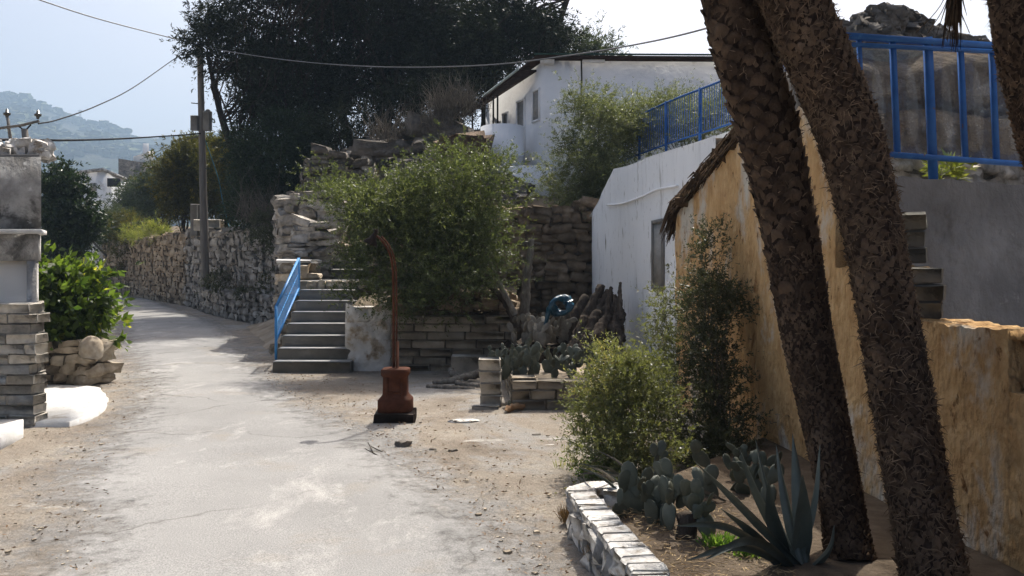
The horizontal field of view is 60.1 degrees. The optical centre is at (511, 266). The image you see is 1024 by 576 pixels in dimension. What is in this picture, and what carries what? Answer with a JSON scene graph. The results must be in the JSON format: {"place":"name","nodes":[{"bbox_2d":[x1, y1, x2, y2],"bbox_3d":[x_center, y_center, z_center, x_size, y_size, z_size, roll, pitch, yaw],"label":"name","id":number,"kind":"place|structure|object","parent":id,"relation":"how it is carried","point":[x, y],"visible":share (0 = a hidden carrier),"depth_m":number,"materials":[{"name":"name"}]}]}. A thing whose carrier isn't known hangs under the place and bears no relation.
{"place":"outdoors","nodes":[
{"label":"outdoors","id":0,"kind":"place"},
{"bbox_2d":[4,104,277,226],"bbox_3d":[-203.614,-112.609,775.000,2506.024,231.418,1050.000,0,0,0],"label":"hills","id":1,"kind":"structure","parent":0,"point":[95,161],"depth_m":810.05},
{"bbox_2d":[0,91,287,227],"bbox_3d":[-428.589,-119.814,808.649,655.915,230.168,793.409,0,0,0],"label":"hill scrub","id":2,"kind":"object","parent":1,"relation":"on","point":[125,149],"visible":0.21,"depth_m":890.51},
{"bbox_2d":[246,318,281,359],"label":"verge","id":3,"kind":"structure","parent":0,"point":[264,331],"depth_m":20.39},
{"bbox_2d":[3,296,563,575],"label":"road","id":4,"kind":"structure","parent":0,"point":[225,466],"depth_m":6.23,"materials":[{"name":"concrete"}]},
{"bbox_2d":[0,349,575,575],"bbox_3d":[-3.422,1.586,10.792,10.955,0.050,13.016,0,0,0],"label":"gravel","id":5,"kind":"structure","parent":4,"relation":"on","point":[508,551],"depth_m":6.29,"materials":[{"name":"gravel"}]},
{"bbox_2d":[0,300,703,575],"bbox_3d":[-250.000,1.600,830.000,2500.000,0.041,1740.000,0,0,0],"label":"ground","id":6,"kind":"structure","parent":0,"point":[541,421],"depth_m":7.55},
{"bbox_2d":[0,419,23,449],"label":"paving slab","id":7,"kind":"structure","parent":6,"relation":"on","point":[11,431],"depth_m":8.17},
{"bbox_2d":[0,154,46,301],"bbox_3d":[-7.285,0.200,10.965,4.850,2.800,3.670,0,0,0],"label":"gate pillar","id":8,"kind":"structure","parent":6,"relation":"on","point":[21,231],"depth_m":9.42,"materials":[{"name":"paint"}]},
{"bbox_2d":[0,137,56,163],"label":"rubble parapet","id":9,"kind":"structure","parent":8,"relation":"on","point":[45,149],"depth_m":9.59,"materials":[{"name":"stone"}]},
{"bbox_2d":[0,109,41,137],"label":"electric pole","id":10,"kind":"object","parent":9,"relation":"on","point":[24,132],"visible":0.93,"depth_m":13.99,"materials":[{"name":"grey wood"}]},
{"bbox_2d":[24,385,108,426],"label":"paving slab","id":11,"kind":"structure","parent":6,"relation":"on","point":[69,405],"depth_m":9.99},
{"bbox_2d":[0,300,49,425],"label":"block pillar","id":12,"kind":"structure","parent":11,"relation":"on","point":[24,355],"depth_m":8.86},
{"bbox_2d":[41,152,123,266],"bbox_3d":[-13.952,-1.002,28.090,2.950,5.277,2.690,0,0,0],"label":"dark tree","id":13,"kind":"object","parent":6,"relation":"on","point":[68,218],"visible":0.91,"depth_m":27.59,"materials":[{"name":"green plant"}]},
{"bbox_2d":[44,336,123,385],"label":"stone wall","id":14,"kind":"structure","parent":6,"relation":"on","point":[82,362],"depth_m":11.88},
{"bbox_2d":[39,240,145,352],"bbox_3d":[-6.186,0.530,12.467,1.895,1.837,2.118,0,0,0],"label":"fig bush","id":15,"kind":"object","parent":14,"relation":"on","point":[79,303],"visible":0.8,"depth_m":12.23,"materials":[{"name":"green plant"}]},
{"bbox_2d":[102,220,275,306],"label":"stone wall","id":16,"kind":"structure","parent":6,"relation":"on","point":[173,268],"depth_m":36.18,"materials":[{"name":"grey stone"}]},
{"bbox_2d":[97,207,146,277],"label":"dry reeds","id":17,"kind":"object","parent":16,"relation":"on","point":[121,220],"visible":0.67,"depth_m":46.00,"materials":[{"name":"green plant"}]},
{"bbox_2d":[116,210,173,246],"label":"grass mound","id":18,"kind":"object","parent":16,"relation":"on","point":[133,234],"depth_m":40.88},
{"bbox_2d":[190,204,199,235],"bbox_3d":[-11.952,-1.759,33.400,0.280,1.200,0.280,0,0,0],"label":"gate post","id":19,"kind":"object","parent":16,"relation":"on","point":[194,211],"visible":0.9,"depth_m":33.26,"materials":[{"name":"grey concrete"}]},
{"bbox_2d":[218,146,285,225],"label":"dry bush","id":20,"kind":"object","parent":16,"relation":"on","point":[245,205],"visible":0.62,"depth_m":26.33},
{"bbox_2d":[242,204,275,272],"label":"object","id":21,"kind":"object","parent":16,"relation":"attached to","point":[264,229],"depth_m":24.91,"materials":[{"name":"green plant"}]},
{"bbox_2d":[191,284,274,323],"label":"stone wall","id":22,"kind":"structure","parent":6,"relation":"on","point":[246,308],"depth_m":26.38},
{"bbox_2d":[190,41,211,304],"bbox_3d":[-10.841,-3.270,30.947,0.730,9.227,0.406,0,0,0],"label":"utility pole","id":23,"kind":"object","parent":22,"relation":"on","point":[201,122],"visible":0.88,"depth_m":30.89,"materials":[{"name":"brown wood"}]},
{"bbox_2d":[0,133,200,140],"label":"overhead cable","id":24,"kind":"object","parent":23,"relation":"attached to","point":[4,139],"visible":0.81,"depth_m":21.32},
{"bbox_2d":[40,0,706,67],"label":"overhead cable","id":25,"kind":"object","parent":23,"relation":"attached to","point":[412,67],"visible":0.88,"depth_m":22.31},
{"bbox_2d":[268,259,322,354],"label":"stone wall","id":26,"kind":"structure","parent":6,"relation":"on","point":[310,269],"depth_m":15.97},
{"bbox_2d":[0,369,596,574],"bbox_3d":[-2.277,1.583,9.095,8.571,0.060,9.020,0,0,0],"label":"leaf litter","id":27,"kind":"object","parent":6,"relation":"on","point":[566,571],"visible":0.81,"depth_m":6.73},
{"bbox_2d":[270,190,352,316],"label":"stone wall","id":28,"kind":"structure","parent":6,"relation":"on","point":[283,223],"depth_m":18.39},
{"bbox_2d":[273,249,380,372],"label":"concrete steps","id":29,"kind":"structure","parent":6,"relation":"on","point":[313,340],"depth_m":14.14,"materials":[{"name":"concrete"}]},
{"bbox_2d":[275,258,299,359],"bbox_3d":[-3.645,0.637,14.410,0.036,1.586,1.616,0,0,-1],"label":"stair railing","id":30,"kind":"object","parent":29,"relation":"attached to","point":[279,320],"visible":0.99,"depth_m":14.03,"materials":[{"name":"metal"}]},
{"bbox_2d":[345,303,391,370],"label":"rubble pier","id":31,"kind":"structure","parent":6,"relation":"on","point":[367,346],"depth_m":13.52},
{"bbox_2d":[363,229,416,422],"bbox_3d":[-1.273,0.610,9.254,0.562,2.011,0.445,0,0,0],"label":"street lamp","id":32,"kind":"object","parent":6,"relation":"on","point":[395,402],"visible":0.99,"depth_m":9.13,"materials":[{"name":"metal"}]},
{"bbox_2d":[388,288,519,370],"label":"block wall","id":33,"kind":"structure","parent":6,"relation":"on","point":[417,352],"depth_m":13.51,"materials":[{"name":"grey stone"}]},
{"bbox_2d":[519,239,533,314],"bbox_3d":[0.217,0.196,13.604,0.235,1.255,0.178,0,0,-26],"label":"wooden post","id":34,"kind":"object","parent":33,"relation":"on","point":[525,298],"visible":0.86,"depth_m":13.55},
{"bbox_2d":[432,369,479,384],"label":"driftwood branch","id":35,"kind":"object","parent":6,"relation":"on","point":[466,376],"visible":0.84,"depth_m":12.13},
{"bbox_2d":[366,196,598,342],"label":"stone wall","id":36,"kind":"structure","parent":6,"relation":"on","point":[563,235],"depth_m":16.89,"materials":[{"name":"stone"}]},
{"bbox_2d":[479,357,501,405],"bbox_3d":[-0.251,1.327,10.218,0.273,0.551,0.234,0,0,0],"label":"block stack","id":37,"kind":"object","parent":6,"relation":"on","point":[490,375],"visible":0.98,"depth_m":10.11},
{"bbox_2d":[504,363,610,409],"bbox_3d":[0.640,1.418,11.063,1.519,0.371,2.386,0,0,0],"label":"block planter","id":38,"kind":"object","parent":6,"relation":"on","point":[540,390],"visible":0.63,"depth_m":9.88,"materials":[{"name":"beige stone"}]},
{"bbox_2d":[488,338,543,368],"bbox_3d":[0.091,1.139,11.316,0.676,0.403,0.617,0,0,-20],"label":"prickly pear","id":39,"kind":"object","parent":38,"relation":"on","point":[528,341],"visible":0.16,"depth_m":11.43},
{"bbox_2d":[495,341,569,379],"bbox_3d":[0.169,1.129,10.509,0.792,0.422,0.713,0,0,-28],"label":"prickly pear","id":40,"kind":"object","parent":38,"relation":"on","point":[515,362],"visible":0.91,"depth_m":10.45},
{"bbox_2d":[529,343,585,374],"bbox_3d":[0.537,1.142,10.955,0.742,0.396,0.536,0,0,0],"label":"prickly pear","id":41,"kind":"object","parent":38,"relation":"on","point":[574,353],"visible":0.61,"depth_m":10.90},
{"bbox_2d":[499,338,625,379],"bbox_3d":[0.688,1.435,13.303,1.926,0.704,2.141,0,0,0],"label":"debris heap","id":42,"kind":"object","parent":38,"relation":"on","point":[507,343],"visible":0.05,"depth_m":12.92,"materials":[{"name":"wood"}]},
{"bbox_2d":[506,312,554,345],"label":"withered cactus","id":43,"kind":"object","parent":42,"relation":"on","point":[538,330],"visible":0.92,"depth_m":12.64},
{"bbox_2d":[544,294,573,323],"bbox_3d":[0.664,0.644,12.606,0.448,0.508,0.211,0,0,0],"label":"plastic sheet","id":44,"kind":"object","parent":43,"relation":"on","point":[552,309],"visible":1,"depth_m":12.56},
{"bbox_2d":[536,308,576,342],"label":"withered cactus","id":45,"kind":"object","parent":42,"relation":"on","point":[561,327],"visible":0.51,"depth_m":12.91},
{"bbox_2d":[559,294,588,344],"bbox_3d":[0.926,0.815,13.187,0.199,0.814,0.649,0,0,40],"label":"old trunk","id":46,"kind":"object","parent":42,"relation":"on","point":[578,308],"visible":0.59,"depth_m":13.20,"materials":[{"name":"brown wood"}]},
{"bbox_2d":[567,315,588,346],"bbox_3d":[0.948,1.006,12.582,0.237,0.635,0.601,0,0,37],"label":"old trunk","id":47,"kind":"object","parent":42,"relation":"on","point":[579,328],"visible":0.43,"depth_m":12.61,"materials":[{"name":"brown wood"}]},
{"bbox_2d":[567,284,604,345],"bbox_3d":[1.103,0.758,12.968,0.756,0.999,0.243,0,0,-38],"label":"old trunk","id":48,"kind":"object","parent":42,"relation":"on","point":[591,306],"visible":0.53,"depth_m":12.99,"materials":[{"name":"brown wood"}]},
{"bbox_2d":[578,309,601,359],"bbox_3d":[1.092,0.978,12.467,0.300,0.738,0.637,0,0,41],"label":"old trunk","id":49,"kind":"object","parent":42,"relation":"on","point":[595,316],"visible":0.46,"depth_m":12.52,"materials":[{"name":"brown wood"}]},
{"bbox_2d":[584,314,611,362],"bbox_3d":[1.212,1.025,12.267,0.266,0.723,0.638,0,0,37],"label":"old trunk","id":50,"kind":"object","parent":42,"relation":"on","point":[600,327],"visible":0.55,"depth_m":12.26,"materials":[{"name":"brown wood"}]},
{"bbox_2d":[551,342,621,377],"bbox_3d":[0.905,1.118,10.543,0.657,0.443,0.761,0,0,25],"label":"prickly pear","id":51,"kind":"object","parent":38,"relation":"on","point":[565,362],"visible":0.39,"depth_m":10.43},
{"bbox_2d":[600,324,624,364],"bbox_3d":[1.361,1.119,11.972,0.275,0.661,0.612,0,0,41],"label":"old trunk","id":52,"kind":"object","parent":38,"relation":"on","point":[618,329],"visible":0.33,"depth_m":12.05,"materials":[{"name":"brown wood"}]},
{"bbox_2d":[565,481,669,575],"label":"bed wall","id":53,"kind":"structure","parent":6,"relation":"on","point":[619,547],"depth_m":4.57,"materials":[{"name":"stone"}]},
{"bbox_2d":[602,438,1023,575],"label":"bed soil","id":54,"kind":"structure","parent":53,"relation":"in","point":[884,564],"depth_m":4.60,"materials":[{"name":"soil"}]},
{"bbox_2d":[612,460,678,524],"bbox_3d":[0.796,1.312,5.088,0.441,0.338,0.220,0,0,39],"label":"prickly pear","id":55,"kind":"object","parent":54,"relation":"on","point":[629,491],"visible":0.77,"depth_m":5.18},
{"bbox_2d":[576,450,725,501],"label":"fallen agave","id":56,"kind":"object","parent":54,"relation":"on","point":[612,472],"visible":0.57,"depth_m":5.57,"materials":[{"name":"green plant"}]},
{"bbox_2d":[641,458,691,527],"bbox_3d":[0.860,1.274,4.970,0.278,0.411,0.141,0,0,0],"label":"prickly pear","id":57,"kind":"object","parent":54,"relation":"on","point":[664,466],"visible":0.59,"depth_m":4.96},
{"bbox_2d":[674,511,696,540],"bbox_3d":[0.921,1.409,4.732,0.138,0.187,0.145,0,0,22],"label":"cactus stump","id":58,"kind":"object","parent":54,"relation":"on","point":[684,517],"visible":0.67,"depth_m":4.69,"materials":[{"name":"plant"}]},
{"bbox_2d":[660,467,715,536],"bbox_3d":[0.954,1.253,4.746,0.308,0.334,0.185,0,0,34],"label":"prickly pear","id":59,"kind":"object","parent":54,"relation":"on","point":[697,507],"visible":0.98,"depth_m":4.73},
{"bbox_2d":[607,503,794,575],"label":"straw litter","id":60,"kind":"object","parent":54,"relation":"on","point":[689,542],"visible":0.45,"depth_m":4.39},
{"bbox_2d":[694,531,737,548],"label":"succulent","id":61,"kind":"object","parent":54,"relation":"on","point":[717,541],"visible":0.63,"depth_m":4.54,"materials":[{"name":"green plant"}]},
{"bbox_2d":[650,440,784,501],"bbox_3d":[1.320,1.313,5.757,0.776,0.376,0.734,0,0,0],"label":"prickly pear","id":62,"kind":"object","parent":54,"relation":"on","point":[700,457],"visible":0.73,"depth_m":5.66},
{"bbox_2d":[675,434,834,566],"bbox_3d":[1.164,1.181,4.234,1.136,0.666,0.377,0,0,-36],"label":"agave","id":63,"kind":"object","parent":54,"relation":"on","point":[791,545],"visible":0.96,"depth_m":4.28,"materials":[{"name":"green plant"}]},
{"bbox_2d":[540,319,712,496],"bbox_3d":[0.876,1.185,6.786,1.326,1.547,1.542,0,0,0],"label":"olive shrub","id":64,"kind":"object","parent":6,"relation":"on","point":[626,375],"visible":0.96,"depth_m":6.70,"materials":[{"name":"green plant"}]},
{"bbox_2d":[589,131,728,388],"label":"retaining wall","id":65,"kind":"structure","parent":6,"relation":"on","point":[630,251],"depth_m":12.82,"materials":[{"name":"white paint"}]},
{"bbox_2d":[512,68,663,222],"bbox_3d":[1.678,-2.339,18.161,3.001,3.763,3.317,0,0,23],"label":"hanging shrub","id":66,"kind":"object","parent":65,"relation":"on","point":[596,167],"visible":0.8,"depth_m":17.93,"materials":[{"name":"green plant"}]},
{"bbox_2d":[651,218,664,289],"bbox_3d":[1.939,-0.160,11.750,0.055,0.930,0.563,0,0,-6],"label":"window","id":67,"kind":"structure","parent":65,"relation":"in","point":[657,248],"depth_m":11.77,"materials":[{"name":"grey wood"}]},
{"bbox_2d":[607,65,785,163],"bbox_3d":[3.398,-2.643,16.013,0.537,1.454,7.286,0,0,-19],"label":"ramp railing","id":68,"kind":"object","parent":65,"relation":"on","point":[666,120],"visible":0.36,"depth_m":16.98,"materials":[{"name":"metal"}]},
{"bbox_2d":[625,275,701,429],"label":"oleander","id":69,"kind":"object","parent":6,"relation":"on","point":[666,335],"visible":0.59,"depth_m":8.15,"materials":[{"name":"green plant"}]},
{"bbox_2d":[647,212,789,468],"bbox_3d":[1.662,0.661,7.519,1.253,2.629,2.079,0,0,13],"label":"bush","id":70,"kind":"object","parent":6,"relation":"on","point":[717,435],"visible":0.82,"depth_m":7.53,"materials":[{"name":"green plant"}]},
{"bbox_2d":[700,0,877,561],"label":"palm tree","id":71,"kind":"object","parent":6,"relation":"on","point":[760,104],"visible":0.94,"depth_m":4.87,"materials":[{"name":"brown plant"}]},
{"bbox_2d":[659,107,1023,572],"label":"ochre ruin","id":72,"kind":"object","parent":6,"relation":"on","point":[977,367],"visible":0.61,"depth_m":5.72,"materials":[{"name":"paint"}]},
{"bbox_2d":[754,0,971,575],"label":"palm tree","id":73,"kind":"object","parent":6,"relation":"on","point":[814,47],"visible":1,"depth_m":4.44,"materials":[{"name":"brown plant"}]},
{"bbox_2d":[895,176,1023,326],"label":"grey wall","id":74,"kind":"structure","parent":6,"relation":"on","point":[974,240],"depth_m":7.73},
{"bbox_2d":[846,32,1022,178],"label":"metal railing","id":75,"kind":"object","parent":74,"relation":"on","point":[928,48],"visible":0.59,"depth_m":7.83,"materials":[{"name":"metal"}]},
{"bbox_2d":[919,148,981,181],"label":"aloe plant","id":76,"kind":"object","parent":74,"relation":"on","point":[957,171],"visible":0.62,"depth_m":8.04,"materials":[{"name":"green plant"}]},
{"bbox_2d":[890,157,1023,184],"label":"stone wall","id":77,"kind":"structure","parent":74,"relation":"on","point":[1011,175],"depth_m":8.88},
{"bbox_2d":[916,0,1023,171],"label":"palm tree","id":78,"kind":"object","parent":6,"relation":"on","point":[1006,22],"visible":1,"depth_m":5.53,"materials":[{"name":"brown plant"}]},
{"bbox_2d":[121,136,603,300],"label":"hillside","id":79,"kind":"structure","parent":0,"point":[535,202],"depth_m":21.60,"materials":[{"name":"soil"}]},
{"bbox_2d":[74,168,126,210],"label":"house","id":80,"kind":"structure","parent":79,"relation":"on","point":[103,177],"depth_m":58.30,"materials":[{"name":"white paint"}]},
{"bbox_2d":[95,198,153,249],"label":"olive tree","id":81,"kind":"object","parent":79,"relation":"on","point":[114,207],"visible":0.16,"depth_m":49.62,"materials":[{"name":"green plant"}]},
{"bbox_2d":[100,172,159,228],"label":"olive tree","id":82,"kind":"object","parent":79,"relation":"on","point":[121,191],"visible":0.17,"depth_m":53.02,"materials":[{"name":"green plant"}]},
{"bbox_2d":[118,143,155,221],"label":"building","id":83,"kind":"structure","parent":79,"relation":"on","point":[124,167],"depth_m":90.00,"materials":[{"name":"white paint"}]},
{"bbox_2d":[119,148,172,234],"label":"olive tree","id":84,"kind":"object","parent":79,"relation":"on","point":[147,204],"visible":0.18,"depth_m":49.01,"materials":[{"name":"green plant"}]},
{"bbox_2d":[131,130,219,232],"bbox_3d":[-14.138,-3.536,37.776,3.368,4.676,3.779,0,0,33],"label":"tree","id":85,"kind":"object","parent":79,"relation":"on","point":[174,188],"visible":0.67,"depth_m":37.33,"materials":[{"name":"green plant"}]},
{"bbox_2d":[169,130,247,226],"bbox_3d":[-12.177,-3.580,37.392,4.091,4.853,3.905,0,0,0],"label":"tree","id":86,"kind":"object","parent":79,"relation":"on","point":[212,199],"visible":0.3,"depth_m":36.87,"materials":[{"name":"green plant"}]},
{"bbox_2d":[159,0,386,169],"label":"dark pine","id":87,"kind":"object","parent":79,"relation":"on","point":[261,82],"visible":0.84,"depth_m":30.55,"materials":[{"name":"green plant"}]},
{"bbox_2d":[205,95,345,240],"bbox_3d":[-7.640,-3.119,29.260,5.182,5.431,4.635,0,0,0],"label":"dark shrub","id":88,"kind":"object","parent":79,"relation":"on","point":[266,165],"visible":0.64,"depth_m":28.51,"materials":[{"name":"green plant"}]},
{"bbox_2d":[287,213,343,278],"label":"stone wall","id":89,"kind":"structure","parent":79,"relation":"on","point":[307,238],"depth_m":17.06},
{"bbox_2d":[299,143,377,194],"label":"stone wall","id":90,"kind":"structure","parent":79,"relation":"on","point":[340,158],"depth_m":20.95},
{"bbox_2d":[285,0,471,147],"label":"dark pine","id":91,"kind":"object","parent":79,"relation":"on","point":[375,47],"visible":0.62,"depth_m":31.05,"materials":[{"name":"green plant"}]},
{"bbox_2d":[351,139,412,155],"bbox_3d":[-3.470,-3.098,23.895,1.778,0.616,1.165,0,0,-14],"label":"boulder","id":92,"kind":"object","parent":79,"relation":"on","point":[358,144],"visible":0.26,"depth_m":23.40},
{"bbox_2d":[294,49,489,150],"bbox_3d":[-3.671,-4.830,28.056,6.407,4.041,3.940,0,0,-17],"label":"dark shrub","id":93,"kind":"object","parent":79,"relation":"on","point":[328,127],"visible":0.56,"depth_m":27.46,"materials":[{"name":"green plant"}]},
{"bbox_2d":[359,146,430,177],"bbox_3d":[-2.794,-2.360,22.422,2.200,1.348,0.616,0,0,0],"label":"stone ruin","id":94,"kind":"object","parent":79,"relation":"on","point":[371,154],"visible":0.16,"depth_m":22.16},
{"bbox_2d":[286,133,534,230],"bbox_3d":[-2.420,-2.567,23.137,6.001,3.584,8.031,0,0,0],"label":"slope rubble","id":95,"kind":"object","parent":79,"relation":"on","point":[403,143],"visible":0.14,"depth_m":21.12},
{"bbox_2d":[346,86,485,141],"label":"dry bush","id":96,"kind":"object","parent":79,"relation":"on","point":[388,132],"visible":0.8,"depth_m":24.03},
{"bbox_2d":[400,111,466,139],"bbox_3d":[-2.091,-3.803,24.500,1.814,0.927,1.524,0,0,-29],"label":"boulder","id":97,"kind":"object","parent":79,"relation":"on","point":[414,122],"visible":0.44,"depth_m":23.87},
{"bbox_2d":[411,59,500,121],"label":"dry bush","id":98,"kind":"object","parent":97,"relation":"on","point":[464,102],"visible":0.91,"depth_m":24.24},
{"bbox_2d":[425,126,480,138],"bbox_3d":[-1.322,-3.313,24.241,1.678,0.901,1.650,0,0,31],"label":"boulder","id":99,"kind":"object","parent":79,"relation":"on","point":[447,132],"visible":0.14,"depth_m":23.57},
{"bbox_2d":[433,130,494,181],"bbox_3d":[-1.191,-2.641,21.583,1.556,1.400,1.305,0,0,0],"label":"boulder","id":100,"kind":"object","parent":79,"relation":"on","point":[483,137],"visible":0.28,"depth_m":21.09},
{"bbox_2d":[378,0,597,128],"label":"dark pine","id":101,"kind":"object","parent":79,"relation":"on","point":[482,32],"visible":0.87,"depth_m":30.16,"materials":[{"name":"green plant"}]},
{"bbox_2d":[566,9,638,55],"bbox_3d":[3.125,-6.435,37.024,4.117,8.587,3.907,0,0,42],"label":"thin tree","id":102,"kind":"object","parent":79,"relation":"on","point":[589,45],"visible":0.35,"depth_m":36.44,"materials":[{"name":"green plant"}]},
{"bbox_2d":[466,53,784,196],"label":"white house","id":103,"kind":"structure","parent":79,"relation":"on","point":[523,98],"depth_m":22.08,"materials":[{"name":"paint"}]},
{"bbox_2d":[516,98,524,152],"bbox_3d":[0.227,-3.700,23.467,0.064,1.450,0.614,0,0,-21],"label":"door","id":104,"kind":"structure","parent":103,"relation":"in","point":[520,104],"depth_m":23.42,"materials":[{"name":"white paint"}]},
{"bbox_2d":[531,87,539,122],"bbox_3d":[0.605,-4.090,22.461,0.064,0.830,0.504,0,0,-21],"label":"window","id":105,"kind":"structure","parent":103,"relation":"in","point":[536,92],"depth_m":22.44,"materials":[{"name":"white paint"}]},
{"bbox_2d":[603,68,732,164],"bbox_3d":[3.501,-2.970,18.108,2.840,2.278,4.874,0,0,-42],"label":"ramp hedge","id":106,"kind":"object","parent":79,"relation":"on","point":[649,103],"visible":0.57,"depth_m":17.93,"materials":[{"name":"green plant"}]},
{"bbox_2d":[786,48,1020,165],"bbox_3d":[6.700,-1.703,13.260,5.600,2.606,5.479,0,0,0],"label":"rock face","id":107,"kind":"object","parent":79,"relation":"on","point":[911,89],"visible":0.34,"depth_m":11.51},
{"bbox_2d":[842,2,991,47],"bbox_3d":[6.227,-3.446,13.869,3.268,1.492,2.262,0,0,0],"label":"rubble heap","id":108,"kind":"object","parent":107,"relation":"on","point":[884,18],"visible":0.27,"depth_m":13.49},
{"bbox_2d":[352,285,516,312],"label":"terrace","id":109,"kind":"structure","parent":0,"point":[511,287],"depth_m":15.08,"materials":[{"name":"stone"}]},
{"bbox_2d":[286,119,551,342],"bbox_3d":[-1.468,-0.588,13.784,4.278,3.416,3.472,0,0,0],"label":"green shrub","id":110,"kind":"object","parent":109,"relation":"on","point":[450,217],"visible":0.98,"depth_m":13.34,"materials":[{"name":"green plant"}]},
{"bbox_2d":[469,270,521,328],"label":"dead branch","id":111,"kind":"object","parent":110,"relation":"on","point":[502,301],"visible":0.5,"depth_m":13.26,"materials":[{"name":"brown wood"}]},
{"bbox_2d":[487,260,516,315],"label":"dead branch","id":112,"kind":"object","parent":111,"relation":"on","point":[512,308],"visible":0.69,"depth_m":13.17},
{"bbox_2d":[451,354,485,372],"bbox_3d":[-0.647,1.462,13.102,0.511,0.311,0.315,0,0,0],"label":"concrete block","id":113,"kind":"object","parent":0,"point":[464,363],"depth_m":12.95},
{"bbox_2d":[0,0,991,146],"label":"sky","id":114,"kind":"structure","parent":0,"point":[70,61],"materials":[{"name":"white"}]},
{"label":"bank","id":115,"kind":"structure","parent":0,"visible":0},
{"bbox_2d":[194,264,273,300],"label":"ledge weeds","id":116,"kind":"object","parent":115,"relation":"on","point":[216,286],"visible":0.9,"depth_m":26.42,"materials":[{"name":"green plant"}]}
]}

